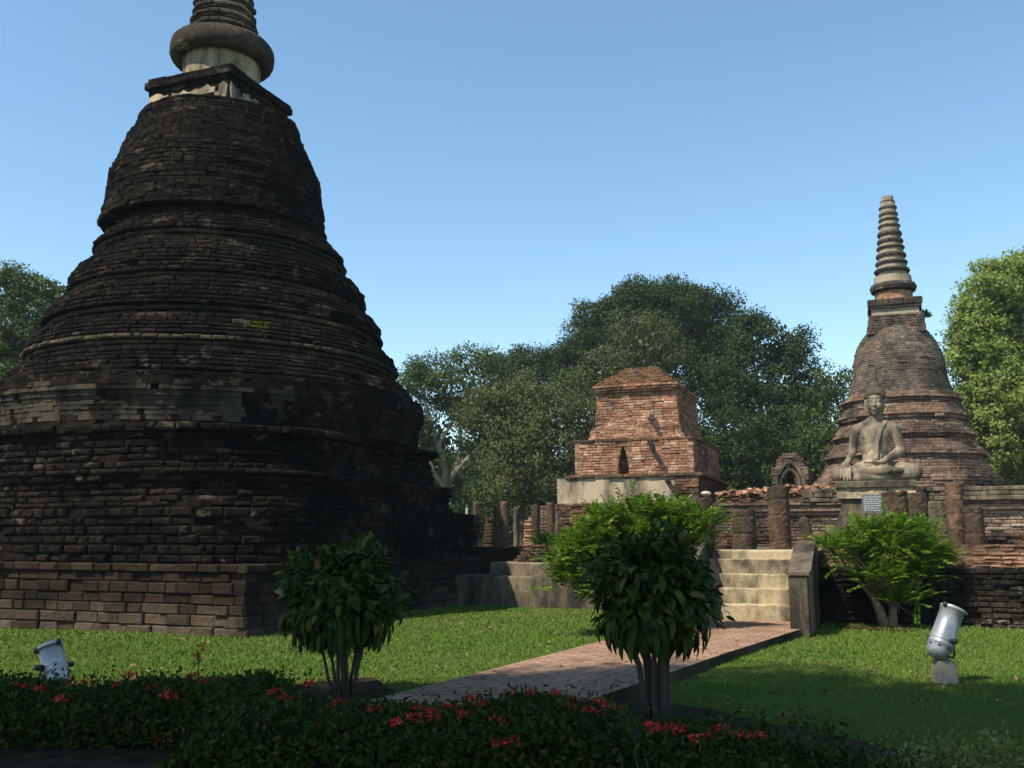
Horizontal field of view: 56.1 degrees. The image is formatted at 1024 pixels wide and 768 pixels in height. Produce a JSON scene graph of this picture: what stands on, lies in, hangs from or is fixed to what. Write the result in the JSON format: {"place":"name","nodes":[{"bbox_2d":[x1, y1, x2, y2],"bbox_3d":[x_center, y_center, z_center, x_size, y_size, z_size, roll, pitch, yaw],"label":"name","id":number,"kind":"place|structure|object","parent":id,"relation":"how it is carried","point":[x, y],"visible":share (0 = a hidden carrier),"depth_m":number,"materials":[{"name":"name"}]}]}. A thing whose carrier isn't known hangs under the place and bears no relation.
{"place":"outdoors","nodes":[
{"label":"outdoors","id":0,"kind":"place"},
{"bbox_2d":[0,677,943,767],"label":"flower bed soil","id":1,"kind":"structure","parent":0,"point":[128,756],"depth_m":7.33,"materials":[{"name":"brown soil"}]},
{"bbox_2d":[0,662,323,749],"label":"flower hedge","id":2,"kind":"object","parent":1,"relation":"on","point":[43,707],"visible":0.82,"depth_m":7.47,"materials":[{"name":"green plant"}]},
{"bbox_2d":[192,643,204,677],"bbox_3d":[-2.844,2.688,8.678,0.144,0.679,0.137,0,-9,0],"label":"flower spike","id":3,"kind":"object","parent":1,"relation":"on","point":[197,655],"visible":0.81,"depth_m":8.70,"materials":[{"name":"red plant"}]},
{"bbox_2d":[273,531,423,695],"bbox_3d":[-1.717,2.424,10.073,1.565,1.768,1.620,0,-9,0],"label":"broadleaf shrub","id":4,"kind":"object","parent":1,"relation":"on","point":[337,612],"visible":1,"depth_m":9.74,"materials":[{"name":"green plant"}]},
{"bbox_2d":[153,681,645,767],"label":"flower hedge","id":5,"kind":"object","parent":1,"relation":"on","point":[360,733],"visible":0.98,"depth_m":6.33,"materials":[{"name":"green plant"}]},
{"bbox_2d":[580,508,734,718],"bbox_3d":[1.304,2.115,8.769,1.332,1.957,1.298,-6,-11,34],"label":"broadleaf shrub","id":6,"kind":"object","parent":1,"relation":"on","point":[632,573],"visible":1,"depth_m":8.55,"materials":[{"name":"green plant"}]},
{"bbox_2d":[616,705,863,767],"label":"flower hedge","id":7,"kind":"object","parent":1,"relation":"on","point":[701,743],"visible":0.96,"depth_m":5.90,"materials":[{"name":"green plant"}]},
{"bbox_2d":[793,734,942,767],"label":"bush","id":8,"kind":"object","parent":1,"relation":"on","point":[866,763],"visible":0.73,"depth_m":5.86,"materials":[{"name":"green plant"}]},
{"bbox_2d":[861,718,1023,767],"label":"bush","id":9,"kind":"object","parent":1,"relation":"on","point":[978,756],"visible":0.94,"depth_m":5.84,"materials":[{"name":"green plant"}]},
{"bbox_2d":[0,604,1023,767],"bbox_3d":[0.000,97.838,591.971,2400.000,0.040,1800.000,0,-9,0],"label":"lawn","id":10,"kind":"structure","parent":0,"point":[855,690],"depth_m":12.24,"materials":[{"name":"green plant"}]},
{"bbox_2d":[0,258,65,378],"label":"broadleaf tree","id":11,"kind":"object","parent":10,"relation":"on","point":[22,327],"visible":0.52,"depth_m":48.49,"materials":[{"name":"green plant"}]},
{"bbox_2d":[33,638,74,682],"bbox_3d":[-4.764,2.966,9.969,0.407,0.642,0.397,0,-9,0],"label":"spotlight","id":12,"kind":"object","parent":10,"relation":"on","point":[51,653],"visible":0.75,"depth_m":9.90,"materials":[{"name":"metal"}]},
{"bbox_2d":[0,0,491,637],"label":"brick stupa","id":13,"kind":"object","parent":10,"relation":"on","point":[210,410],"visible":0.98,"depth_m":19.98,"materials":[{"name":"brick"}]},
{"bbox_2d":[433,465,483,519],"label":"thicket","id":14,"kind":"object","parent":10,"relation":"on","point":[457,479],"visible":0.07,"depth_m":65.07,"materials":[{"name":"green plant"}]},
{"bbox_2d":[395,339,525,507],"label":"broadleaf tree","id":15,"kind":"object","parent":10,"relation":"on","point":[422,376],"visible":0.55,"depth_m":60.23,"materials":[{"name":"green plant"}]},
{"bbox_2d":[449,479,556,545],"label":"thicket","id":16,"kind":"object","parent":10,"relation":"on","point":[488,512],"visible":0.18,"depth_m":58.96,"materials":[{"name":"green plant"}]},
{"bbox_2d":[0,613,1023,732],"bbox_3d":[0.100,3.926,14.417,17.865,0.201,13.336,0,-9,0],"label":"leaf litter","id":17,"kind":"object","parent":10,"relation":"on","point":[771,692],"visible":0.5,"depth_m":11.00,"materials":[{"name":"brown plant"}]},
{"bbox_2d":[445,365,601,544],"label":"broadleaf tree","id":18,"kind":"object","parent":10,"relation":"on","point":[492,416],"visible":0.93,"depth_m":50.63,"materials":[{"name":"green plant"}]},
{"bbox_2d":[477,341,585,463],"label":"broadleaf tree","id":19,"kind":"object","parent":10,"relation":"on","point":[534,360],"visible":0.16,"depth_m":77.80,"materials":[{"name":"green plant"}]},
{"bbox_2d":[510,447,575,533],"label":"thicket","id":20,"kind":"object","parent":10,"relation":"on","point":[544,475],"visible":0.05,"depth_m":65.04,"materials":[{"name":"green plant"}]},
{"bbox_2d":[454,545,762,608],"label":"platform","id":21,"kind":"structure","parent":10,"relation":"on","point":[512,576],"depth_m":23.93,"materials":[{"name":"concrete"}]},
{"bbox_2d":[473,502,477,541],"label":"brick pillar","id":22,"kind":"structure","parent":21,"relation":"on","point":[475,508],"depth_m":32.67,"materials":[{"name":"brown stone"}]},
{"bbox_2d":[484,517,492,545],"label":"brick pillar","id":23,"kind":"structure","parent":21,"relation":"on","point":[488,534],"depth_m":30.57,"materials":[{"name":"brown brick"}]},
{"bbox_2d":[493,504,499,546],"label":"brick pillar","id":24,"kind":"structure","parent":21,"relation":"on","point":[496,525],"depth_m":29.11,"materials":[{"name":"brown brick"}]},
{"bbox_2d":[500,501,508,547],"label":"brick pillar","id":25,"kind":"structure","parent":21,"relation":"on","point":[504,524],"depth_m":26.62,"materials":[{"name":"brown stone"}]},
{"bbox_2d":[513,506,519,545],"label":"brick pillar","id":26,"kind":"structure","parent":21,"relation":"on","point":[516,524],"depth_m":30.60,"materials":[{"name":"grey stone"}]},
{"bbox_2d":[531,503,539,544],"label":"brick pillar","id":27,"kind":"structure","parent":21,"relation":"on","point":[535,523],"depth_m":27.64,"materials":[{"name":"brown stone"}]},
{"bbox_2d":[529,530,555,544],"bbox_3d":[0.820,4.081,25.482,0.753,0.415,0.768,-6,-11,31],"label":"weed","id":28,"kind":"object","parent":21,"relation":"on","point":[537,538],"visible":0.92,"depth_m":25.37,"materials":[{"name":"green plant"}]},
{"bbox_2d":[546,501,554,537],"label":"brick pillar","id":29,"kind":"structure","parent":21,"relation":"on","point":[550,526],"depth_m":27.65,"materials":[{"name":"brown stone"}]},
{"bbox_2d":[555,510,559,543],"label":"brick pillar","id":30,"kind":"structure","parent":21,"relation":"on","point":[557,524],"depth_m":29.65,"materials":[{"name":"grey stone"}]},
{"bbox_2d":[563,307,696,436],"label":"broadleaf tree","id":31,"kind":"object","parent":10,"relation":"on","point":[623,358],"visible":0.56,"depth_m":60.64,"materials":[{"name":"green plant"}]},
{"bbox_2d":[526,480,736,619],"bbox_3d":[2.053,3.003,16.499,3.686,2.728,2.318,0,-9,0],"label":"feathery bush","id":32,"kind":"object","parent":10,"relation":"on","point":[618,519],"visible":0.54,"depth_m":16.41,"materials":[{"name":"green plant"}]},
{"bbox_2d":[554,366,729,542],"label":"brick shrine","id":33,"kind":"object","parent":10,"relation":"on","point":[645,433],"visible":0.59,"depth_m":42.50,"materials":[{"name":"brick"}]},
{"bbox_2d":[542,272,757,422],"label":"broadleaf tree","id":34,"kind":"object","parent":10,"relation":"on","point":[695,306],"visible":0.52,"depth_m":73.47,"materials":[{"name":"green plant"}]},
{"bbox_2d":[583,629,800,706],"bbox_3d":[1.720,3.705,12.862,2.131,0.200,12.175,-5,-11,29],"label":"path edge","id":35,"kind":"object","parent":10,"relation":"on","point":[690,670],"visible":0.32,"depth_m":12.21,"materials":[{"name":"grey concrete"}]},
{"bbox_2d":[419,423,1019,519],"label":"wood","id":36,"kind":"object","parent":10,"relation":"on","point":[476,475],"visible":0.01,"depth_m":91.49,"materials":[{"name":"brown plant"}]},
{"bbox_2d":[699,404,795,491],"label":"thicket","id":37,"kind":"object","parent":10,"relation":"on","point":[736,466],"visible":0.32,"depth_m":57.10,"materials":[{"name":"green plant"}]},
{"bbox_2d":[691,540,821,636],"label":"staircase","id":38,"kind":"structure","parent":10,"relation":"on","point":[770,584],"depth_m":18.40,"materials":[{"name":"beige paint"}]},
{"bbox_2d":[697,303,843,481],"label":"broadleaf tree","id":39,"kind":"object","parent":10,"relation":"on","point":[774,398],"visible":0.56,"depth_m":62.65,"materials":[{"name":"green plant"}]},
{"bbox_2d":[749,419,832,485],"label":"thicket","id":40,"kind":"object","parent":10,"relation":"on","point":[815,477],"visible":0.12,"depth_m":58.76,"materials":[{"name":"green plant"}]},
{"bbox_2d":[776,357,852,476],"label":"broadleaf tree","id":41,"kind":"object","parent":10,"relation":"on","point":[841,390],"visible":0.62,"depth_m":56.23,"materials":[{"name":"green plant"}]},
{"bbox_2d":[641,544,1023,628],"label":"terrace","id":42,"kind":"structure","parent":10,"relation":"on","point":[987,591],"depth_m":18.23,"materials":[{"name":"orange brick"}]},
{"bbox_2d":[767,485,791,548],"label":"brick pillar","id":43,"kind":"structure","parent":42,"relation":"on","point":[779,520],"depth_m":23.77,"materials":[{"name":"brown stone"}]},
{"bbox_2d":[800,517,812,539],"bbox_3d":[8.378,4.299,27.202,0.396,1.075,0.272,0,-9,0],"label":"broken post","id":44,"kind":"object","parent":42,"relation":"on","point":[805,526],"visible":0.52,"depth_m":27.15,"materials":[{"name":"brown stone"}]},
{"bbox_2d":[714,485,1023,546],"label":"terrace","id":45,"kind":"structure","parent":42,"relation":"on","point":[1003,509],"depth_m":31.41,"materials":[{"name":"brick"}]},
{"bbox_2d":[715,483,832,496],"bbox_3d":[8.993,3.680,32.939,3.890,0.544,1.964,-4,-10,22],"label":"brick heap","id":46,"kind":"object","parent":45,"relation":"on","point":[763,490],"visible":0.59,"depth_m":32.33,"materials":[{"name":"orange brick"}]},
{"bbox_2d":[771,453,812,488],"bbox_3d":[9.926,3.183,34.053,1.347,1.406,1.358,-4,-10,21],"label":"niche shrine","id":47,"kind":"object","parent":45,"relation":"on","point":[791,468],"visible":0.7,"depth_m":33.57,"materials":[{"name":"brown brick"}]},
{"bbox_2d":[814,195,1003,488],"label":"brick stupa","id":48,"kind":"object","parent":45,"relation":"on","point":[924,410],"visible":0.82,"depth_m":41.14,"materials":[{"name":"brick"}]},
{"bbox_2d":[919,308,932,317],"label":"weed","id":49,"kind":"object","parent":48,"relation":"on","point":[926,314],"visible":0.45,"depth_m":42.52,"materials":[{"name":"green plant"}]},
{"bbox_2d":[861,494,882,517],"bbox_3d":[9.531,3.624,25.282,0.540,1.416,0.088,-4,-10,21],"label":"sign board","id":50,"kind":"object","parent":42,"relation":"on","point":[870,502],"visible":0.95,"depth_m":25.33,"materials":[{"name":"grey metal"}]},
{"bbox_2d":[832,480,916,536],"bbox_3d":[10.958,3.917,28.744,2.840,1.967,2.414,-4,-10,21],"label":"statue pedestal","id":51,"kind":"object","parent":42,"relation":"on","point":[849,494],"visible":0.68,"depth_m":28.14,"materials":[{"name":"stone"}]},
{"bbox_2d":[831,363,922,481],"bbox_3d":[10.956,1.187,29.115,2.560,3.693,1.305,-4,-10,21],"label":"seated statue","id":52,"kind":"object","parent":51,"relation":"on","point":[873,434],"visible":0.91,"depth_m":28.81,"materials":[{"name":"stone"}]},
{"bbox_2d":[881,489,909,534],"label":"brick pillar","id":53,"kind":"structure","parent":42,"relation":"on","point":[894,500],"depth_m":21.03,"materials":[{"name":"brown stone"}]},
{"bbox_2d":[907,492,929,530],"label":"brick pillar","id":54,"kind":"structure","parent":42,"relation":"on","point":[918,502],"depth_m":21.95,"materials":[{"name":"stone"}]},
{"bbox_2d":[944,481,964,543],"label":"brick pillar","id":55,"kind":"structure","parent":42,"relation":"on","point":[954,499],"depth_m":22.66,"materials":[{"name":"brown stone"}]},
{"bbox_2d":[962,505,985,543],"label":"brick pillar","id":56,"kind":"structure","parent":42,"relation":"on","point":[974,524],"depth_m":22.20,"materials":[{"name":"brown stone"}]},
{"bbox_2d":[835,624,925,630],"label":"bare earth","id":57,"kind":"structure","parent":10,"relation":"on","point":[872,626],"depth_m":17.70,"materials":[{"name":"soil"}]},
{"bbox_2d":[805,498,970,626],"bbox_3d":[7.087,3.369,17.993,3.005,2.473,1.960,0,-9,0],"label":"feathery bush","id":58,"kind":"object","parent":10,"relation":"on","point":[859,545],"visible":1,"depth_m":17.86,"materials":[{"name":"green plant"}]},
{"bbox_2d":[926,601,967,683],"bbox_3d":[5.042,2.998,11.112,0.505,0.947,0.451,0,-9,0],"label":"spotlight","id":59,"kind":"object","parent":10,"relation":"on","point":[942,640],"visible":0.99,"depth_m":11.02,"materials":[{"name":"metal"}]},
{"bbox_2d":[935,246,1023,485],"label":"broadleaf tree","id":60,"kind":"object","parent":10,"relation":"on","point":[989,373],"visible":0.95,"depth_m":51.86,"materials":[{"name":"green plant"}]},
{"bbox_2d":[0,0,1023,458],"label":"sky","id":61,"kind":"structure","parent":0,"point":[483,168],"materials":[{"name":"blue"}]},
{"bbox_2d":[523,517,539,545],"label":"brick wall","id":62,"kind":"structure","parent":0,"point":[527,531],"depth_m":31.57,"materials":[{"name":"brown brick"}]},
{"bbox_2d":[540,506,554,544],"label":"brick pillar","id":63,"kind":"structure","parent":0,"point":[543,522],"depth_m":31.66,"materials":[{"name":"brown brick"}]},
{"bbox_2d":[372,619,798,708],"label":"path","id":64,"kind":"structure","parent":0,"point":[601,665],"depth_m":11.11,"materials":[{"name":"brick"}]},
{"bbox_2d":[688,496,714,549],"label":"brick pillar","id":65,"kind":"structure","parent":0,"point":[706,502],"depth_m":22.16,"materials":[{"name":"stone"}]},
{"bbox_2d":[701,491,710,495],"bbox_3d":[4.546,2.567,22.479,0.247,0.130,0.175,0,-9,0],"label":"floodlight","id":66,"kind":"object","parent":65,"relation":"on","point":[705,493],"visible":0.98,"depth_m":22.42,"materials":[{"name":"white plastic"}]},
{"bbox_2d":[731,508,756,548],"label":"brick pillar","id":67,"kind":"structure","parent":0,"point":[744,530],"depth_m":22.92,"materials":[{"name":"brown stone"}]},
{"bbox_2d":[928,501,947,543],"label":"brick pillar","id":68,"kind":"structure","parent":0,"point":[937,509],"depth_m":23.77,"materials":[{"name":"grey stone"}]}
]}

